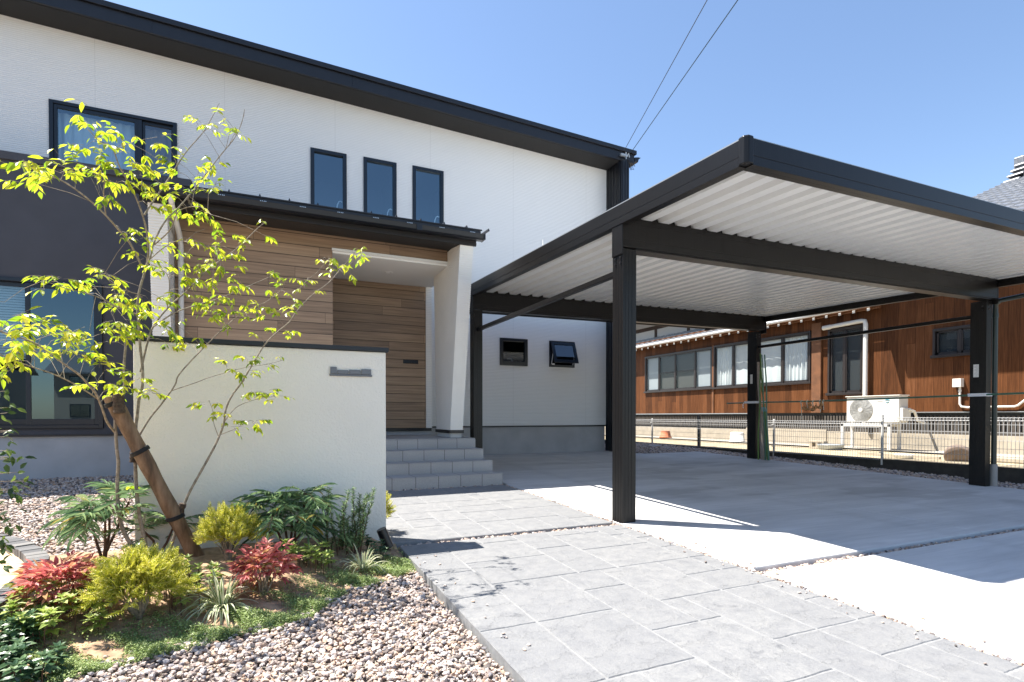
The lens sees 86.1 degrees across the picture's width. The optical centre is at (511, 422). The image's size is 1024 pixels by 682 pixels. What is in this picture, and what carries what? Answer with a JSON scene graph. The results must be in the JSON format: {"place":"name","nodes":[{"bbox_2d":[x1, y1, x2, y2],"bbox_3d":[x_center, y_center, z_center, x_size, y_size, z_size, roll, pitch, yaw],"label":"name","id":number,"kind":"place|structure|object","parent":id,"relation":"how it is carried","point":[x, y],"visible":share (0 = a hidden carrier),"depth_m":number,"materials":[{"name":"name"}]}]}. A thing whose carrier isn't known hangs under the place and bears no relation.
{"place":"outdoors","nodes":[
{"label":"outdoors","id":0,"kind":"place"},
{"bbox_2d":[33,568,513,681],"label":"gravel","id":1,"kind":"structure","parent":0,"point":[411,607],"depth_m":2.48,"materials":[{"name":"grey gravel"}]},
{"bbox_2d":[386,485,612,547],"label":"path","id":2,"kind":"structure","parent":0,"point":[424,516],"depth_m":5.35,"materials":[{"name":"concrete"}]},
{"bbox_2d":[0,463,1009,681],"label":"gravel ground","id":3,"kind":"structure","parent":0,"point":[317,678],"depth_m":2.48,"materials":[{"name":"grey gravel"}]},
{"bbox_2d":[0,534,49,619],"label":"brick planter","id":4,"kind":"object","parent":3,"relation":"on","point":[23,551],"visible":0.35,"depth_m":3.37,"materials":[{"name":"brick"}]},
{"bbox_2d":[0,389,36,572],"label":"broadleaf sapling","id":5,"kind":"object","parent":4,"relation":"in","point":[6,467],"visible":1,"depth_m":2.84,"materials":[{"name":"green plant"}]},
{"bbox_2d":[0,475,134,554],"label":"gravel","id":6,"kind":"structure","parent":3,"relation":"on","point":[50,490],"depth_m":5.61,"materials":[{"name":"grey gravel"}]},
{"bbox_2d":[0,535,407,681],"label":"soil","id":7,"kind":"structure","parent":3,"relation":"on","point":[98,648],"depth_m":2.95,"materials":[{"name":"brown soil"}]},
{"bbox_2d":[0,589,49,651],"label":"pachysandra","id":8,"kind":"object","parent":7,"relation":"on","point":[30,633],"visible":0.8,"depth_m":2.38,"materials":[{"name":"green plant"}]},
{"bbox_2d":[0,636,70,681],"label":"pachysandra","id":9,"kind":"object","parent":7,"relation":"on","point":[16,661],"visible":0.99,"depth_m":2.16,"materials":[{"name":"green plant"}]},
{"bbox_2d":[1,550,100,612],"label":"nandina","id":10,"kind":"object","parent":7,"relation":"on","point":[69,572],"visible":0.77,"depth_m":2.62,"materials":[{"name":"red plant"}]},
{"bbox_2d":[0,578,117,648],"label":"pachysandra","id":11,"kind":"object","parent":7,"relation":"on","point":[48,612],"visible":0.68,"depth_m":2.52,"materials":[{"name":"green plant"}]},
{"bbox_2d":[37,479,157,560],"bbox_3d":[-2.555,0.624,3.447,0.661,0.522,0.701,-1,1,-43],"label":"mahonia","id":12,"kind":"object","parent":7,"relation":"on","point":[80,520],"visible":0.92,"depth_m":3.36,"materials":[{"name":"green plant"}]},
{"bbox_2d":[67,537,209,619],"bbox_3d":[-1.865,0.779,2.709,0.504,0.403,0.550,1,1,36],"label":"golden cypress","id":13,"kind":"object","parent":7,"relation":"on","point":[139,572],"visible":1,"depth_m":2.63,"materials":[{"name":"yellow plant"}]},
{"bbox_2d":[94,511,206,552],"bbox_3d":[-2.362,0.727,3.624,0.422,0.312,0.673,1,1,44],"label":"mahonia","id":14,"kind":"object","parent":7,"relation":"on","point":[162,520],"visible":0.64,"depth_m":3.59,"materials":[{"name":"green plant"}]},
{"bbox_2d":[103,393,204,557],"bbox_3d":[-2.230,0.444,3.483,0.195,1.250,0.596,1,1,39],"label":"support log","id":15,"kind":"object","parent":7,"relation":"on","point":[141,456],"visible":0.95,"depth_m":3.40,"materials":[{"name":"brown wood"}]},
{"bbox_2d":[0,98,370,552],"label":"ash tree","id":16,"kind":"object","parent":7,"relation":"on","point":[32,183],"visible":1,"depth_m":3.27,"materials":[{"name":"green plant"}]},
{"bbox_2d":[163,554,225,614],"bbox_3d":[-1.708,0.854,2.903,0.344,0.276,0.348,0,1,-24],"label":"pachysandra","id":17,"kind":"object","parent":7,"relation":"on","point":[197,583],"visible":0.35,"depth_m":2.95,"materials":[{"name":"green plant"}]},
{"bbox_2d":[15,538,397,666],"bbox_3d":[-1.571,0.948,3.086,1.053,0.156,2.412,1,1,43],"label":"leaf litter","id":18,"kind":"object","parent":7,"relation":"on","point":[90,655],"visible":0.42,"depth_m":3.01,"materials":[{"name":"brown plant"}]},
{"bbox_2d":[0,541,415,681],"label":"ground cover","id":19,"kind":"object","parent":7,"relation":"on","point":[137,649],"visible":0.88,"depth_m":2.70,"materials":[{"name":"green plant"}]},
{"bbox_2d":[176,568,262,627],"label":"striped grass","id":20,"kind":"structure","parent":7,"relation":"on","point":[216,595],"depth_m":2.86,"materials":[{"name":"green plant"}]},
{"bbox_2d":[192,498,273,560],"bbox_3d":[-1.804,0.685,3.490,0.465,0.414,0.446,0,1,28],"label":"golden cypress","id":21,"kind":"object","parent":7,"relation":"on","point":[223,522],"visible":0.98,"depth_m":3.43,"materials":[{"name":"yellow plant"}]},
{"bbox_2d":[224,536,302,594],"bbox_3d":[-1.401,0.812,3.111,0.422,0.308,0.388,0,1,-24],"label":"nandina","id":22,"kind":"object","parent":7,"relation":"on","point":[251,565],"visible":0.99,"depth_m":3.05,"materials":[{"name":"red plant"}]},
{"bbox_2d":[227,482,356,549],"bbox_3d":[-1.502,0.648,3.722,0.863,0.481,0.765,0,1,-24],"label":"mahonia","id":23,"kind":"object","parent":7,"relation":"on","point":[306,516],"visible":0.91,"depth_m":3.66,"materials":[{"name":"green plant"}]},
{"bbox_2d":[278,538,336,574],"bbox_3d":[-1.295,0.848,3.483,0.364,0.238,0.257,0,1,-24],"label":"pachysandra","id":24,"kind":"object","parent":7,"relation":"on","point":[328,553],"visible":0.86,"depth_m":3.48,"materials":[{"name":"green plant"}]},
{"bbox_2d":[309,486,377,554],"bbox_3d":[-1.185,0.672,3.857,0.457,0.483,0.279,0,1,-24],"label":"rosemary","id":25,"kind":"object","parent":7,"relation":"on","point":[348,532],"visible":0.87,"depth_m":3.84,"materials":[{"name":"green plant"}]},
{"bbox_2d":[337,543,393,572],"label":"striped grass","id":26,"kind":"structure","parent":7,"relation":"on","point":[365,561],"depth_m":3.61,"materials":[{"name":"plant"}]},
{"bbox_2d":[362,534,389,562],"bbox_3d":[-0.960,0.889,3.872,0.190,0.177,0.274,0,1,-24],"label":"pachysandra","id":27,"kind":"object","parent":7,"relation":"on","point":[381,549],"visible":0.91,"depth_m":3.90,"materials":[{"name":"green plant"}]},
{"bbox_2d":[377,527,392,549],"bbox_3d":[-0.942,0.883,4.066,0.124,0.223,0.076,0,1,-24],"label":"spotlight","id":28,"kind":"object","parent":7,"relation":"on","point":[382,533],"visible":0.73,"depth_m":4.04,"materials":[{"name":"black metal"}]},
{"bbox_2d":[133,335,388,551],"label":"gate wall","id":29,"kind":"structure","parent":3,"relation":"on","point":[324,427],"depth_m":3.95,"materials":[{"name":"white paint"}]},
{"bbox_2d":[329,367,371,376],"bbox_3d":[-1.230,-0.391,4.192,0.316,0.068,0.014,0,1,-24],"label":"nameplate","id":30,"kind":"object","parent":29,"relation":"attached to","point":[363,372],"visible":1,"depth_m":4.19,"materials":[{"name":"grey metal"}]},
{"bbox_2d":[386,491,396,518],"bbox_3d":[-1.113,0.721,4.593,0.306,0.404,0.355,0,1,-24],"label":"golden cypress","id":31,"kind":"object","parent":3,"relation":"on","point":[389,511],"visible":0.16,"depth_m":4.60,"materials":[{"name":"yellow plant"}]},
{"bbox_2d":[386,435,502,490],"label":"entrance stairs","id":32,"kind":"structure","parent":3,"relation":"on","point":[413,462],"depth_m":7.50,"materials":[{"name":"tile"}]},
{"bbox_2d":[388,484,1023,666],"bbox_3d":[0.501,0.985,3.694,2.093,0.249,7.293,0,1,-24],"label":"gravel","id":33,"kind":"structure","parent":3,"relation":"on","point":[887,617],"depth_m":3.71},
{"bbox_2d":[605,442,1023,489],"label":"gravel","id":34,"kind":"structure","parent":3,"relation":"on","point":[645,448],"depth_m":10.78,"materials":[{"name":"grey gravel"}]},
{"bbox_2d":[106,0,1023,197],"label":"sky","id":35,"kind":"structure","parent":0,"point":[928,92],"materials":[{"name":"blue"}]},
{"bbox_2d":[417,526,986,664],"bbox_3d":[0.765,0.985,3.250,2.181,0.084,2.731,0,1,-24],"label":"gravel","id":36,"kind":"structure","parent":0,"point":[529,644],"depth_m":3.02,"materials":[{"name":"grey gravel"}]},
{"bbox_2d":[400,525,1023,681],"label":"path","id":37,"kind":"structure","parent":0,"point":[616,603],"depth_m":2.79,"materials":[{"name":"grey stone"}]},
{"bbox_2d":[483,453,980,571],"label":"driveway","id":38,"kind":"structure","parent":0,"point":[759,530],"depth_m":5.41,"materials":[{"name":"concrete"}]},
{"bbox_2d":[554,451,1023,534],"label":"driveway","id":39,"kind":"structure","parent":0,"point":[983,510],"depth_m":7.46,"materials":[{"name":"concrete"}]},
{"bbox_2d":[469,134,1023,523],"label":"carport","id":40,"kind":"object","parent":39,"relation":"on","point":[748,232],"visible":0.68,"depth_m":5.96,"materials":[{"name":"metal"}]},
{"bbox_2d":[743,401,765,407],"bbox_3d":[5.023,-0.378,11.346,0.254,0.143,0.400,0,1,-24],"label":"tape","id":41,"kind":"object","parent":40,"relation":"attached to","point":[746,402],"visible":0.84,"depth_m":11.31,"materials":[{"name":"white"}]},
{"bbox_2d":[727,392,1023,403],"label":"garden pole","id":42,"kind":"object","parent":40,"relation":"attached to","point":[886,398],"visible":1,"depth_m":8.79,"materials":[{"name":"green"}]},
{"bbox_2d":[800,399,823,418],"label":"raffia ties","id":43,"kind":"object","parent":42,"relation":"hanging from","point":[807,406],"visible":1,"depth_m":10.15,"materials":[{"name":"beige wicker"}]},
{"bbox_2d":[802,400,822,410],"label":"dried onions","id":44,"kind":"object","parent":42,"relation":"hanging from","point":[814,408],"visible":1,"depth_m":10.02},
{"bbox_2d":[967,393,991,396],"bbox_3d":[6.641,-0.397,7.779,0.177,0.044,0.224,0,1,-24],"label":"tape","id":45,"kind":"object","parent":40,"relation":"attached to","point":[976,394],"visible":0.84,"depth_m":7.73,"materials":[{"name":"white"}]},
{"bbox_2d":[757,362,761,459],"bbox_3d":[5.048,-0.250,11.157,0.044,1.986,0.151,0,1,-24],"label":"bamboo pole","id":46,"kind":"object","parent":39,"relation":"on","point":[760,418],"visible":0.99,"depth_m":11.13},
{"bbox_2d":[758,370,760,459],"bbox_3d":[5.001,-0.168,11.093,0.032,1.819,0.056,-1,1,-43],"label":"bamboo pole","id":47,"kind":"object","parent":39,"relation":"on","point":[759,412],"visible":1,"depth_m":11.07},
{"bbox_2d":[758,362,763,459],"bbox_3d":[5.045,-0.251,11.093,0.052,1.987,0.187,0,1,-24],"label":"bamboo pole","id":48,"kind":"object","parent":39,"relation":"on","point":[762,426],"visible":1,"depth_m":11.06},
{"bbox_2d":[761,355,765,459],"bbox_3d":[5.061,-0.318,11.023,0.033,2.122,0.129,0,1,-24],"label":"bamboo pole","id":49,"kind":"object","parent":39,"relation":"on","point":[763,410],"visible":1,"depth_m":11.02,"materials":[{"name":"green"}]},
{"bbox_2d":[760,353,767,459],"bbox_3d":[5.082,-0.335,11.046,0.038,2.157,0.222,0,1,-24],"label":"bamboo pole","id":50,"kind":"object","parent":39,"relation":"on","point":[764,405],"visible":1,"depth_m":11.03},
{"bbox_2d":[764,355,769,459],"bbox_3d":[5.082,-0.312,10.940,0.036,2.113,0.147,0,1,-24],"label":"bamboo pole","id":51,"kind":"object","parent":39,"relation":"on","point":[766,411],"visible":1,"depth_m":10.93,"materials":[{"name":"green"}]},
{"bbox_2d":[809,440,827,448],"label":"concrete block","id":52,"kind":"structure","parent":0,"point":[815,442],"depth_m":13.63,"materials":[{"name":"beige concrete"}]},
{"bbox_2d":[636,435,1012,455],"bbox_3d":[6.611,0.548,17.304,0.870,0.001,22.000,0,1,-24],"label":"apron","id":53,"kind":"object","parent":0,"point":[914,450],"visible":0.33,"depth_m":13.36,"materials":[{"name":"concrete"}]},
{"bbox_2d":[659,431,671,437],"bbox_3d":[5.398,0.398,19.277,0.420,0.252,0.420,0,1,-24],"label":"flower pot","id":54,"kind":"object","parent":53,"relation":"on","point":[667,434],"visible":0.88,"depth_m":19.12,"materials":[{"name":"ceramic"}]},
{"bbox_2d":[729,432,744,441],"bbox_3d":[6.725,0.417,16.365,0.450,0.287,0.450,0,1,-24],"label":"bucket","id":55,"kind":"object","parent":53,"relation":"on","point":[738,438],"visible":0.95,"depth_m":16.20,"materials":[{"name":"white plastic"}]},
{"bbox_2d":[841,395,925,449],"bbox_3d":[8.597,-0.014,12.714,0.826,1.230,1.468,0,1,-24],"label":"air conditioner","id":56,"kind":"object","parent":53,"relation":"on","point":[866,410],"visible":0.84,"depth_m":12.43,"materials":[{"name":"white metal"}]},
{"bbox_2d":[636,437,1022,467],"bbox_3d":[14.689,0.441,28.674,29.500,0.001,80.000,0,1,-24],"label":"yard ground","id":57,"kind":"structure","parent":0,"point":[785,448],"depth_m":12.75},
{"bbox_2d":[858,452,940,458],"bbox_3d":[7.555,0.635,10.757,0.060,0.040,1.500,0,1,-24],"label":"plank","id":58,"kind":"object","parent":57,"relation":"on","point":[916,456],"visible":0.71,"depth_m":10.80,"materials":[{"name":"beige wood"}]},
{"bbox_2d":[943,445,968,461],"bbox_3d":[7.892,0.579,9.701,0.400,0.396,0.250,1,1,44],"label":"round stone","id":59,"kind":"object","parent":57,"relation":"on","point":[950,451],"visible":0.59,"depth_m":9.65,"materials":[{"name":"brown stone"}]},
{"bbox_2d":[636,155,1023,454],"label":"neighbour house","id":60,"kind":"structure","parent":0,"point":[686,374],"depth_m":14.22,"materials":[{"name":"brown wood"}]},
{"bbox_2d":[643,347,711,392],"bbox_3d":[5.927,-1.845,19.770,0.135,1.405,3.570,0,1,-24],"label":"window","id":61,"kind":"structure","parent":60,"relation":"in","point":[688,370],"depth_m":19.66,"materials":[{"name":"glass"}]},
{"bbox_2d":[712,331,810,388],"bbox_3d":[7.431,-1.810,16.527,0.184,1.435,3.580,0,1,-24],"label":"window","id":62,"kind":"structure","parent":60,"relation":"in","point":[790,364],"depth_m":16.13,"materials":[{"name":"glass"}]},
{"bbox_2d":[825,324,862,395],"bbox_3d":[8.543,-1.586,14.031,0.135,1.740,1.010,0,1,-24],"label":"window","id":63,"kind":"structure","parent":60,"relation":"in","point":[845,354],"depth_m":14.04,"materials":[{"name":"glass"}]},
{"bbox_2d":[930,324,969,357],"bbox_3d":[9.586,-1.755,11.737,0.135,0.645,1.075,0,1,-24],"label":"window","id":64,"kind":"structure","parent":60,"relation":"in","point":[954,341],"depth_m":11.91,"materials":[{"name":"grey glass"}]},
{"bbox_2d":[817,444,843,449],"bbox_3d":[7.580,0.572,13.042,0.570,0.130,0.570,0,1,-24],"label":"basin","id":65,"kind":"object","parent":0,"point":[831,446],"visible":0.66,"depth_m":12.85,"materials":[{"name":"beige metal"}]},
{"bbox_2d":[756,528,1023,573],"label":"gravel","id":66,"kind":"structure","parent":0,"point":[820,561],"depth_m":4.25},
{"bbox_2d":[765,530,1023,662],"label":"driveway","id":67,"kind":"structure","parent":0,"point":[969,591],"depth_m":3.37,"materials":[{"name":"concrete"}]},
{"bbox_2d":[894,454,913,458],"bbox_3d":[7.387,0.631,10.329,0.320,0.080,0.320,0,1,-24],"label":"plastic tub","id":68,"kind":"object","parent":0,"point":[901,456],"visible":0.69,"depth_m":10.24,"materials":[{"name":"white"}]},
{"bbox_2d":[990,455,1022,463],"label":"stone slab","id":69,"kind":"structure","parent":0,"point":[1003,459],"depth_m":9.38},
{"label":"ground","id":70,"kind":"structure","parent":0,"visible":0},
{"bbox_2d":[0,0,639,479],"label":"house","id":71,"kind":"structure","parent":70,"relation":"on","point":[436,204],"depth_m":9.01,"materials":[{"name":"white paint"}]},
{"bbox_2d":[0,276,103,434],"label":"window","id":72,"kind":"structure","parent":71,"relation":"in","point":[39,393],"depth_m":8.39,"materials":[{"name":"black"}]},
{"bbox_2d":[48,99,176,176],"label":"window","id":73,"kind":"structure","parent":71,"relation":"in","point":[130,126],"depth_m":8.95,"materials":[{"name":"black"}]},
{"bbox_2d":[310,147,346,208],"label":"window","id":74,"kind":"structure","parent":71,"relation":"in","point":[327,167],"depth_m":11.14,"materials":[{"name":"black"}]},
{"bbox_2d":[338,157,396,215],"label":"window","id":75,"kind":"structure","parent":71,"relation":"in","point":[376,172],"depth_m":11.40,"materials":[{"name":"black"}]},
{"bbox_2d":[382,165,443,223],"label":"window","id":76,"kind":"structure","parent":71,"relation":"in","point":[427,183],"depth_m":11.91,"materials":[{"name":"black"}]},
{"bbox_2d":[500,338,527,365],"bbox_3d":[0.027,-1.526,11.829,0.654,0.585,0.100,0,1,-24],"label":"window","id":77,"kind":"structure","parent":71,"relation":"in","point":[513,352],"depth_m":11.81,"materials":[{"name":"black"}]},
{"bbox_2d":[549,341,578,367],"bbox_3d":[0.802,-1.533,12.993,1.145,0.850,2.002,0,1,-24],"label":"window","id":78,"kind":"structure","parent":71,"relation":"in","point":[561,353],"depth_m":12.19,"materials":[{"name":"black"}]},
{"bbox_2d":[620,0,737,169],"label":"service cables","id":79,"kind":"object","parent":71,"relation":"attached to","point":[626,155],"visible":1,"depth_m":9.38,"materials":[{"name":"black rubber"}]},
{"bbox_2d":[640,442,1023,483],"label":"kerb wall","id":80,"kind":"structure","parent":70,"relation":"on","point":[1012,475],"depth_m":9.76,"materials":[{"name":"concrete"}]},
{"bbox_2d":[636,414,1023,467],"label":"wire fence","id":81,"kind":"object","parent":80,"relation":"on","point":[698,428],"visible":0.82,"depth_m":10.74,"materials":[{"name":"grey metal"}]}
]}

